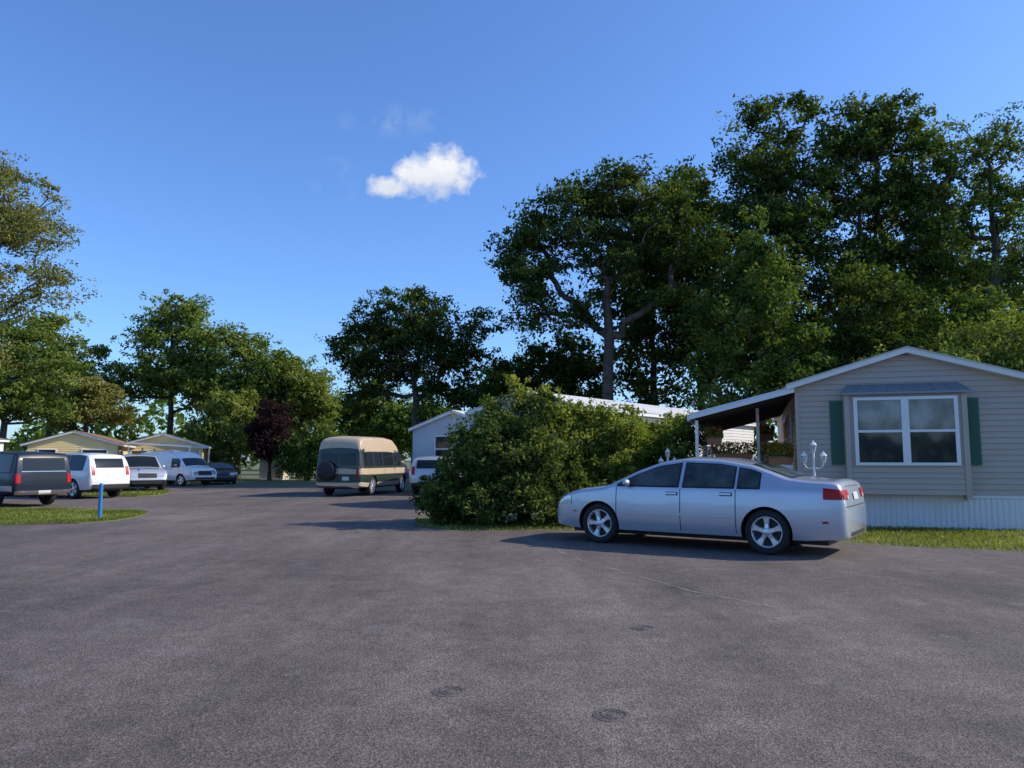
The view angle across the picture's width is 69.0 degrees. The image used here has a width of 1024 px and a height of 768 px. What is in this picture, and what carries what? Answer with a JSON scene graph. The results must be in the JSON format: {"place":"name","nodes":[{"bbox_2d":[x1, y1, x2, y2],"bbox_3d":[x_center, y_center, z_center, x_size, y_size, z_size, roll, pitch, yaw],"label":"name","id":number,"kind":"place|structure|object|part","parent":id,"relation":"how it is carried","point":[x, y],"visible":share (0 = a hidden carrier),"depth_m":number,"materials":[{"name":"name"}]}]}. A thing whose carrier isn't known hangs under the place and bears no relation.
{"place":"outdoors","nodes":[
{"label":"outdoors","id":0,"kind":"place"},
{"bbox_2d":[258,453,288,479],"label":"beige shed","id":1,"kind":"structure","parent":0,"point":[263,471],"depth_m":50.31,"materials":[{"name":"beige"}]},
{"bbox_2d":[0,485,1023,767],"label":"asphalt road","id":2,"kind":"structure","parent":0,"point":[220,627],"depth_m":5.61,"materials":[{"name":"grey asphalt"}]},
{"bbox_2d":[0,438,9,450],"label":"white cottage","id":3,"kind":"structure","parent":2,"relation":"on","point":[2,440],"depth_m":37.75,"materials":[{"name":"white"}]},
{"bbox_2d":[0,451,70,505],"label":"suv","id":4,"kind":"object","parent":2,"relation":"on","point":[45,477],"visible":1,"depth_m":21.70,"materials":[{"name":"black paint"}]},
{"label":"windows","id":5,"kind":"part","parent":4,"relation":"part of","materials":[{"name":"black glass"}]},
{"bbox_2d":[0,509,147,525],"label":"grass island","id":6,"kind":"structure","parent":2,"relation":"on","point":[134,516],"depth_m":16.17,"materials":[{"name":"green plant"}]},
{"bbox_2d":[0,507,147,523],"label":"island grass","id":7,"kind":"structure","parent":6,"relation":"on","point":[15,515],"depth_m":18.07,"materials":[{"name":"green plant"}]},
{"bbox_2d":[98,483,103,516],"bbox_3d":[-9.670,2.741,17.514,0.110,0.815,0.110,0,-6,0],"label":"blue marker post","id":8,"kind":"object","parent":6,"relation":"on","point":[100,499],"visible":0.85,"depth_m":17.48,"materials":[{"name":"blue paint"}]},
{"bbox_2d":[29,453,129,498],"bbox_3d":[-16.192,3.358,27.598,4.364,1.635,1.982,-3,-7,28],"label":"white suv","id":9,"kind":"object","parent":2,"relation":"on","point":[90,472],"visible":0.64,"depth_m":26.41,"materials":[{"name":"white paint"}]},
{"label":"windows","id":10,"kind":"part","parent":9,"relation":"part of","materials":[{"name":"black glass"}]},
{"bbox_2d":[81,492,169,496],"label":"grass island","id":11,"kind":"structure","parent":2,"relation":"on","point":[124,495],"depth_m":28.21,"materials":[{"name":"green plant"}]},
{"bbox_2d":[82,488,170,495],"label":"island grass","id":12,"kind":"structure","parent":11,"relation":"on","point":[141,491],"depth_m":29.88,"materials":[{"name":"green plant"}]},
{"bbox_2d":[121,454,167,490],"bbox_3d":[-16.605,3.909,32.981,1.961,1.618,4.317,4,-7,-38],"label":"silver suv","id":13,"kind":"object","parent":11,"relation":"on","point":[152,472],"visible":0.59,"depth_m":31.71,"materials":[{"name":"grey paint"}]},
{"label":"windows","id":14,"kind":"part","parent":13,"relation":"part of","materials":[{"name":"black glass"}]},
{"bbox_2d":[141,451,216,485],"bbox_3d":[-17.995,4.499,39.948,4.568,1.839,1.961,-3,-7,28],"label":"white cargo van","id":15,"kind":"object","parent":2,"relation":"on","point":[182,468],"visible":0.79,"depth_m":38.98,"materials":[{"name":"white paint"}]},
{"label":"windows","id":16,"kind":"part","parent":15,"relation":"part of","materials":[{"name":"black glass"}]},
{"bbox_2d":[316,436,408,495],"bbox_3d":[-5.971,3.299,30.324,2.280,2.299,5.520,-1,-6,12],"label":"conversion van","id":17,"kind":"object","parent":2,"relation":"on","point":[368,465],"visible":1,"depth_m":28.10,"materials":[{"name":"beige paint"}]},
{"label":"windows","id":18,"kind":"part","parent":17,"relation":"part of","materials":[{"name":"black glass"}]},
{"bbox_2d":[409,456,468,493],"bbox_3d":[-2.851,3.731,30.772,2.071,1.531,4.642,-1,-6,7],"label":"silver hatchback","id":19,"kind":"object","parent":2,"relation":"on","point":[421,466],"visible":0.32,"depth_m":28.67,"materials":[{"name":"grey paint"}]},
{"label":"windows","id":20,"kind":"part","parent":19,"relation":"part of","materials":[{"name":"black glass"}]},
{"bbox_2d":[431,686,466,696],"bbox_3d":[-0.380,1.853,4.497,0.212,0.006,0.212,0,-6,0],"label":"manhole cover","id":21,"kind":"object","parent":2,"relation":"on","point":[448,691],"visible":1,"depth_m":4.49,"materials":[{"name":"metal"}]},
{"bbox_2d":[592,708,630,721],"bbox_3d":[0.545,1.811,4.079,0.212,0.006,0.212,0,-6,0],"label":"manhole cover","id":22,"kind":"object","parent":2,"relation":"on","point":[612,715],"visible":1,"depth_m":4.07,"materials":[{"name":"metal"}]},
{"bbox_2d":[631,625,655,630],"bbox_3d":[1.090,2.022,6.178,0.212,0.006,0.212,0,-6,0],"label":"manhole cover","id":23,"kind":"object","parent":2,"relation":"on","point":[643,628],"visible":1,"depth_m":6.16,"materials":[{"name":"metal"}]},
{"bbox_2d":[528,539,778,607],"bbox_3d":[1.251,2.404,9.958,0.363,0.001,6.398,2,-6,-20],"label":"asphalt seam","id":24,"kind":"object","parent":2,"relation":"on","point":[655,580],"visible":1,"depth_m":8.49,"materials":[{"name":"grey asphalt"}]},
{"bbox_2d":[557,456,865,554],"bbox_3d":[3.148,1.926,12.390,4.778,1.439,2.074,-4,-7,34],"label":"parked sedan","id":25,"kind":"object","parent":2,"relation":"on","point":[767,508],"visible":1,"depth_m":11.39,"materials":[{"name":"silver metal"}]},
{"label":"windows","id":26,"kind":"part","parent":25,"relation":"part of","materials":[{"name":"black glass"}]},
{"bbox_2d":[0,0,1023,459],"label":"sky","id":27,"kind":"structure","parent":0,"point":[281,163],"materials":[{"name":"blue"}]},
{"bbox_2d":[165,460,1023,550],"bbox_3d":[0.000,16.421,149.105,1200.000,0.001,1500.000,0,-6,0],"label":"ground","id":28,"kind":"structure","parent":0,"point":[249,477],"depth_m":39.63,"materials":[{"name":"green plant"}]},
{"bbox_2d":[0,318,97,450],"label":"honey locust tree","id":29,"kind":"object","parent":28,"relation":"on","point":[11,388],"visible":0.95,"depth_m":43.84,"materials":[{"name":"green plant"}]},
{"bbox_2d":[0,150,101,375],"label":"honey locust tree","id":30,"kind":"object","parent":28,"relation":"on","point":[25,224],"visible":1,"depth_m":30.66,"materials":[{"name":"green plant"}]},
{"bbox_2d":[0,306,117,436],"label":"olive tree","id":31,"kind":"object","parent":28,"relation":"on","point":[55,322],"visible":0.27,"depth_m":53.83,"materials":[{"name":"green plant"}]},
{"bbox_2d":[40,372,147,432],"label":"dogwood tree","id":32,"kind":"object","parent":28,"relation":"on","point":[98,396],"visible":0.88,"depth_m":49.57,"materials":[{"name":"green plant"}]},
{"bbox_2d":[127,442,210,483],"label":"carport","id":33,"kind":"object","parent":28,"relation":"on","point":[200,447],"visible":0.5,"depth_m":41.85,"materials":[{"name":"white paint"}]},
{"bbox_2d":[101,288,242,434],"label":"maple tree","id":34,"kind":"object","parent":28,"relation":"on","point":[144,375],"visible":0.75,"depth_m":54.62,"materials":[{"name":"green plant"}]},
{"bbox_2d":[171,427,246,470],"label":"hedge shrub","id":35,"kind":"object","parent":28,"relation":"on","point":[218,456],"visible":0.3,"depth_m":50.33,"materials":[{"name":"green plant"}]},
{"bbox_2d":[177,389,259,463],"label":"willow tree","id":36,"kind":"object","parent":28,"relation":"on","point":[226,424],"visible":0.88,"depth_m":50.16,"materials":[{"name":"green plant"}]},
{"bbox_2d":[207,462,237,483],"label":"black sedan","id":37,"kind":"object","parent":28,"relation":"on","point":[227,472],"visible":0.59,"depth_m":41.28,"materials":[{"name":"black paint"}]},
{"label":"windows","id":38,"kind":"part","parent":37,"relation":"part of","materials":[{"name":"black glass"}]},
{"bbox_2d":[164,322,310,478],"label":"maple tree","id":39,"kind":"object","parent":28,"relation":"on","point":[250,362],"visible":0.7,"depth_m":53.36,"materials":[{"name":"green plant"}]},
{"bbox_2d":[241,397,296,479],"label":"purple plum tree","id":40,"kind":"object","parent":28,"relation":"on","point":[265,429],"visible":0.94,"depth_m":48.98,"materials":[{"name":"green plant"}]},
{"bbox_2d":[265,355,344,477],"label":"maple tree","id":41,"kind":"object","parent":28,"relation":"on","point":[311,398],"visible":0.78,"depth_m":54.06,"materials":[{"name":"green plant"}]},
{"bbox_2d":[272,413,347,480],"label":"hedge shrub","id":42,"kind":"object","parent":28,"relation":"on","point":[300,458],"visible":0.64,"depth_m":48.23,"materials":[{"name":"green plant"}]},
{"bbox_2d":[328,378,412,455],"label":"understory tree","id":43,"kind":"object","parent":28,"relation":"on","point":[356,416],"visible":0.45,"depth_m":67.20,"materials":[{"name":"green plant"}]},
{"bbox_2d":[6,391,777,469],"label":"distant tree line","id":44,"kind":"object","parent":28,"relation":"on","point":[130,432],"visible":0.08,"depth_m":84.93,"materials":[{"name":"green plant"}]},
{"bbox_2d":[361,396,467,456],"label":"understory tree","id":45,"kind":"object","parent":28,"relation":"on","point":[396,426],"visible":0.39,"depth_m":64.75,"materials":[{"name":"green plant"}]},
{"bbox_2d":[314,283,515,467],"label":"shade tree","id":46,"kind":"object","parent":28,"relation":"on","point":[387,338],"visible":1,"depth_m":44.53,"materials":[{"name":"green plant"}]},
{"bbox_2d":[408,388,587,524],"bbox_3d":[-0.317,1.535,16.053,3.912,3.022,2.929,0,-6,0],"label":"shrub","id":47,"kind":"object","parent":28,"relation":"on","point":[506,465],"visible":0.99,"depth_m":15.54,"materials":[{"name":"green plant"}]},
{"bbox_2d":[460,357,535,410],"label":"understory tree","id":48,"kind":"object","parent":28,"relation":"on","point":[481,382],"visible":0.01,"depth_m":55.12,"materials":[{"name":"green plant"}]},
{"bbox_2d":[444,374,598,522],"bbox_3d":[0.255,1.411,16.584,3.502,3.317,1.165,1,-6,-8],"label":"sapling shrub","id":49,"kind":"object","parent":28,"relation":"on","point":[577,408],"visible":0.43,"depth_m":16.59,"materials":[{"name":"green plant"}]},
{"bbox_2d":[467,329,621,409],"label":"understory tree","id":50,"kind":"object","parent":28,"relation":"on","point":[562,370],"visible":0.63,"depth_m":48.22,"materials":[{"name":"green plant"}]},
{"bbox_2d":[547,492,567,524],"bbox_3d":[1.464,2.561,15.486,1.554,0.808,1.134,0,-6,0],"label":"shrub","id":51,"kind":"object","parent":28,"relation":"on","point":[556,518],"visible":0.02,"depth_m":15.40,"materials":[{"name":"green plant"}]},
{"bbox_2d":[538,401,656,504],"bbox_3d":[1.815,1.673,17.198,3.090,2.962,3.032,0,-6,0],"label":"shrub","id":52,"kind":"object","parent":28,"relation":"on","point":[608,453],"visible":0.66,"depth_m":16.53,"materials":[{"name":"green plant"}]},
{"bbox_2d":[479,153,740,400],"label":"oak tree","id":53,"kind":"object","parent":28,"relation":"on","point":[598,204],"visible":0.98,"depth_m":40.07,"materials":[{"name":"green plant"}]},
{"bbox_2d":[578,193,714,408],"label":"maple tree","id":54,"kind":"object","parent":28,"relation":"on","point":[645,328],"visible":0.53,"depth_m":44.46,"materials":[{"name":"green plant"}]},
{"bbox_2d":[607,405,718,474],"bbox_3d":[3.373,1.863,18.178,3.346,2.738,2.460,-1,-6,12],"label":"shrub","id":55,"kind":"object","parent":28,"relation":"on","point":[676,435],"visible":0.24,"depth_m":17.76,"materials":[{"name":"green plant"}]},
{"bbox_2d":[658,448,675,462],"bbox_3d":[3.450,2.234,16.459,0.479,1.653,0.165,2,-6,-20],"label":"garden lamp post","id":56,"kind":"object","parent":28,"relation":"on","point":[667,454],"visible":0.36,"depth_m":16.49,"materials":[{"name":"white metal"}]},
{"bbox_2d":[646,155,747,410],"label":"maple tree","id":57,"kind":"object","parent":28,"relation":"on","point":[704,192],"visible":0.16,"depth_m":46.81,"materials":[{"name":"green plant"}]},
{"bbox_2d":[695,408,759,460],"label":"awning posts","id":58,"kind":"object","parent":28,"relation":"on","point":[705,446],"visible":0.14,"depth_m":17.30,"materials":[{"name":"white metal"}]},
{"bbox_2d":[704,418,723,444],"bbox_3d":[4.609,1.076,16.994,0.452,0.624,0.438,-2,-6,18],"label":"hanging planter","id":59,"kind":"object","parent":58,"relation":"hanging from","point":[713,436],"visible":1,"depth_m":16.85,"materials":[{"name":"brown ceramic"}]},
{"bbox_2d":[759,410,775,440],"bbox_3d":[6.355,1.032,18.644,0.458,0.782,0.462,-2,-6,18],"label":"hanging planter","id":60,"kind":"object","parent":58,"relation":"hanging from","point":[767,433],"visible":0.91,"depth_m":18.49,"materials":[{"name":"brown ceramic"}]},
{"bbox_2d":[669,205,844,460],"bbox_3d":[12.540,-1.956,37.442,9.270,14.202,6.731,0,-6,0],"label":"maple tree","id":61,"kind":"object","parent":28,"relation":"on","point":[746,300],"visible":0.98,"depth_m":36.56,"materials":[{"name":"green plant"}]},
{"bbox_2d":[780,465,792,469],"bbox_3d":[5.895,2.408,16.282,0.500,1.270,0.300,-2,-6,18],"label":"plant stand","id":62,"kind":"object","parent":28,"relation":"on","point":[789,466],"visible":0.07,"depth_m":16.15,"materials":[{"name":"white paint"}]},
{"bbox_2d":[766,441,795,464],"bbox_3d":[5.900,1.510,16.376,0.604,0.517,0.394,-2,-6,18],"label":"flower planter","id":63,"kind":"object","parent":62,"relation":"on","point":[782,456],"visible":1,"depth_m":16.27,"materials":[{"name":"brown ceramic"}]},
{"bbox_2d":[704,89,869,384],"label":"tall ash tree","id":64,"kind":"object","parent":28,"relation":"on","point":[776,172],"visible":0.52,"depth_m":43.10,"materials":[{"name":"green plant"}]},
{"bbox_2d":[800,440,826,475],"bbox_3d":[5.800,1.958,14.276,0.494,1.764,0.170,-1,-6,10],"label":"garden lamp post","id":65,"kind":"object","parent":28,"relation":"on","point":[823,455],"visible":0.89,"depth_m":14.31,"materials":[{"name":"white metal"}]},
{"bbox_2d":[852,344,887,362],"bbox_3d":[16.535,1.490,32.914,6.947,6.435,4.764,0,-6,0],"label":"yard tree","id":66,"kind":"object","parent":28,"relation":"on","point":[859,359],"depth_m":32.86,"materials":[{"name":"green plant"}]},
{"bbox_2d":[792,249,954,373],"bbox_3d":[18.400,-0.990,38.541,9.076,12.505,6.322,0,-6,0],"label":"maple tree","id":67,"kind":"object","parent":28,"relation":"on","point":[855,338],"visible":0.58,"depth_m":37.35,"materials":[{"name":"green plant"}]},
{"bbox_2d":[798,88,967,345],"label":"tall oak tree","id":68,"kind":"object","parent":28,"relation":"on","point":[872,134],"visible":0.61,"depth_m":43.31,"materials":[{"name":"green plant"}]},
{"bbox_2d":[829,229,1023,326],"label":"maple tree","id":69,"kind":"object","parent":28,"relation":"on","point":[985,248],"visible":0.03,"depth_m":49.53,"materials":[{"name":"green plant"}]},
{"bbox_2d":[864,494,1023,530],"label":"skirting","id":70,"kind":"object","parent":28,"relation":"on","point":[959,511],"visible":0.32,"depth_m":14.96,"materials":[{"name":"white metal"}]},
{"bbox_2d":[777,355,1023,495],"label":"walls","id":71,"kind":"structure","parent":70,"relation":"on","point":[999,471],"depth_m":15.21,"materials":[{"name":"beige plastic"}]},
{"bbox_2d":[687,388,794,430],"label":"awning roof","id":72,"kind":"structure","parent":71,"relation":"attached to","point":[742,412],"depth_m":17.34,"materials":[{"name":"white metal"}]},
{"bbox_2d":[783,420,786,442],"bbox_3d":[7.754,2.000,21.105,0.045,1.950,0.900,-2,-6,18],"label":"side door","id":73,"kind":"structure","parent":71,"relation":"attached to","point":[784,423],"depth_m":20.91,"materials":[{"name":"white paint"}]},
{"bbox_2d":[784,411,792,460],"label":"windows","id":74,"kind":"structure","parent":71,"relation":"attached to","point":[788,424],"depth_m":18.66,"materials":[{"name":"black glass"}]},
{"bbox_2d":[772,346,1023,420],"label":"roof","id":75,"kind":"structure","parent":71,"relation":"on","point":[958,361],"depth_m":15.27,"materials":[{"name":"white paint"}]},
{"bbox_2d":[829,398,981,464],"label":"shutters","id":76,"kind":"object","parent":71,"relation":"attached to","point":[836,433],"visible":0.77,"depth_m":15.61,"materials":[{"name":"teal"}]},
{"bbox_2d":[842,392,972,499],"bbox_3d":[8.003,1.247,15.176,2.240,2.160,0.309,-2,-6,18],"label":"bay","id":77,"kind":"object","parent":71,"relation":"attached to","point":[917,480],"visible":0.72,"depth_m":14.97,"materials":[{"name":"beige plastic"}]},
{"bbox_2d":[840,382,970,394],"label":"bay roof","id":78,"kind":"structure","parent":77,"relation":"on","point":[900,388],"depth_m":15.20,"materials":[{"name":"grey metal"}]},
{"bbox_2d":[853,395,961,465],"bbox_3d":[7.952,0.948,15.049,1.900,1.390,0.060,-2,-6,18],"label":"bay window","id":79,"kind":"structure","parent":77,"relation":"in","point":[909,431],"depth_m":15.03,"materials":[{"name":"glass"}]},
{"bbox_2d":[877,101,1023,333],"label":"tall locust tree","id":80,"kind":"object","parent":28,"relation":"on","point":[989,200],"visible":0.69,"depth_m":43.61,"materials":[{"name":"green plant"}]},
{"bbox_2d":[883,281,1023,371],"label":"understory tree","id":81,"kind":"object","parent":28,"relation":"on","point":[958,303],"visible":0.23,"depth_m":38.79,"materials":[{"name":"green plant"}]},
{"bbox_2d":[933,307,1023,371],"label":"yard tree","id":82,"kind":"object","parent":28,"relation":"on","point":[1009,354],"visible":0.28,"depth_m":30.41,"materials":[{"name":"green plant"}]},
{"bbox_2d":[415,517,1023,550],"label":"lawn grass","id":83,"kind":"structure","parent":0,"point":[954,533],"depth_m":13.60,"materials":[{"name":"green plant"}]},
{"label":"porch deck","id":84,"kind":"structure","parent":0,"visible":0},
{"bbox_3d":[6.431,2.439,20.077,1.823,0.730,5.780,-2,-6,18],"label":"porch railing","id":85,"kind":"object","parent":84,"relation":"on","visible":0},
{"bbox_2d":[711,440,756,459],"bbox_3d":[5.177,1.552,17.398,1.037,0.477,0.310,-2,-6,18],"label":"flower planter","id":86,"kind":"object","parent":85,"relation":"on","point":[744,454],"visible":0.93,"depth_m":17.33,"materials":[{"name":"brown ceramic"}]},
{"bbox_2d":[761,442,786,460],"bbox_3d":[6.046,1.548,17.164,0.609,0.439,0.307,-2,-6,18],"label":"flower planter","id":87,"kind":"object","parent":85,"relation":"on","point":[764,447],"visible":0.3,"depth_m":17.13,"materials":[{"name":"brown ceramic"}]},
{"bbox_3d":[4.436,3.817,27.317,4.290,0.678,13.045,-5,-7,38],"label":"skirting","id":88,"kind":"object","parent":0,"visible":0},
{"bbox_2d":[472,399,754,459],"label":"walls","id":89,"kind":"structure","parent":88,"relation":"on","point":[744,433],"depth_m":29.71,"materials":[{"name":"white"}]},
{"bbox_2d":[464,390,755,425],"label":"roof","id":90,"kind":"structure","parent":89,"relation":"on","point":[654,411],"depth_m":24.71,"materials":[{"name":"white paint"}]},
{"bbox_2d":[703,432,714,456],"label":"windows","id":91,"kind":"structure","parent":89,"relation":"attached to","point":[708,455],"depth_m":27.62,"materials":[{"name":"white paint"}]},
{"bbox_3d":[0.053,4.926,38.329,4.390,0.678,12.045,-3,-6,26],"label":"skirting","id":92,"kind":"object","parent":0,"visible":0},
{"bbox_2d":[412,414,471,461],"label":"walls","id":93,"kind":"structure","parent":92,"relation":"on","point":[423,440],"depth_m":33.70,"materials":[{"name":"white"}]},
{"bbox_2d":[408,410,471,431],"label":"roof","id":94,"kind":"structure","parent":93,"relation":"on","point":[445,414],"depth_m":33.48,"materials":[{"name":"white paint"}]},
{"bbox_2d":[434,435,451,455],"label":"front windows","id":95,"kind":"structure","parent":93,"relation":"attached to","point":[440,445],"depth_m":33.41,"materials":[{"name":"white paint"}]},
{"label":"skirting","id":96,"kind":"object","parent":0,"visible":0},
{"bbox_2d":[27,433,127,454],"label":"walls","id":97,"kind":"structure","parent":96,"relation":"on","point":[73,443],"depth_m":41.11,"materials":[{"name":"yellow"}]},
{"bbox_2d":[37,449,107,452],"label":"front windows","id":98,"kind":"structure","parent":97,"relation":"attached to","point":[82,450],"depth_m":41.26,"materials":[{"name":"white paint"}]},
{"bbox_2d":[20,430,135,447],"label":"roof","id":99,"kind":"structure","parent":97,"relation":"on","point":[109,440],"depth_m":41.38,"materials":[{"name":"white paint"}]},
{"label":"skirting","id":100,"kind":"object","parent":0,"visible":0},
{"bbox_2d":[130,436,207,461],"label":"walls","id":101,"kind":"structure","parent":100,"relation":"on","point":[164,440],"depth_m":47.08,"materials":[{"name":"yellow"}]},
{"bbox_2d":[131,450,184,453],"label":"front windows","id":102,"kind":"structure","parent":101,"relation":"attached to","point":[135,451],"depth_m":46.59,"materials":[{"name":"white paint"}]},
{"bbox_2d":[125,433,213,448],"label":"roof","id":103,"kind":"structure","parent":101,"relation":"on","point":[178,438],"depth_m":47.10,"materials":[{"name":"white paint"}]}
]}

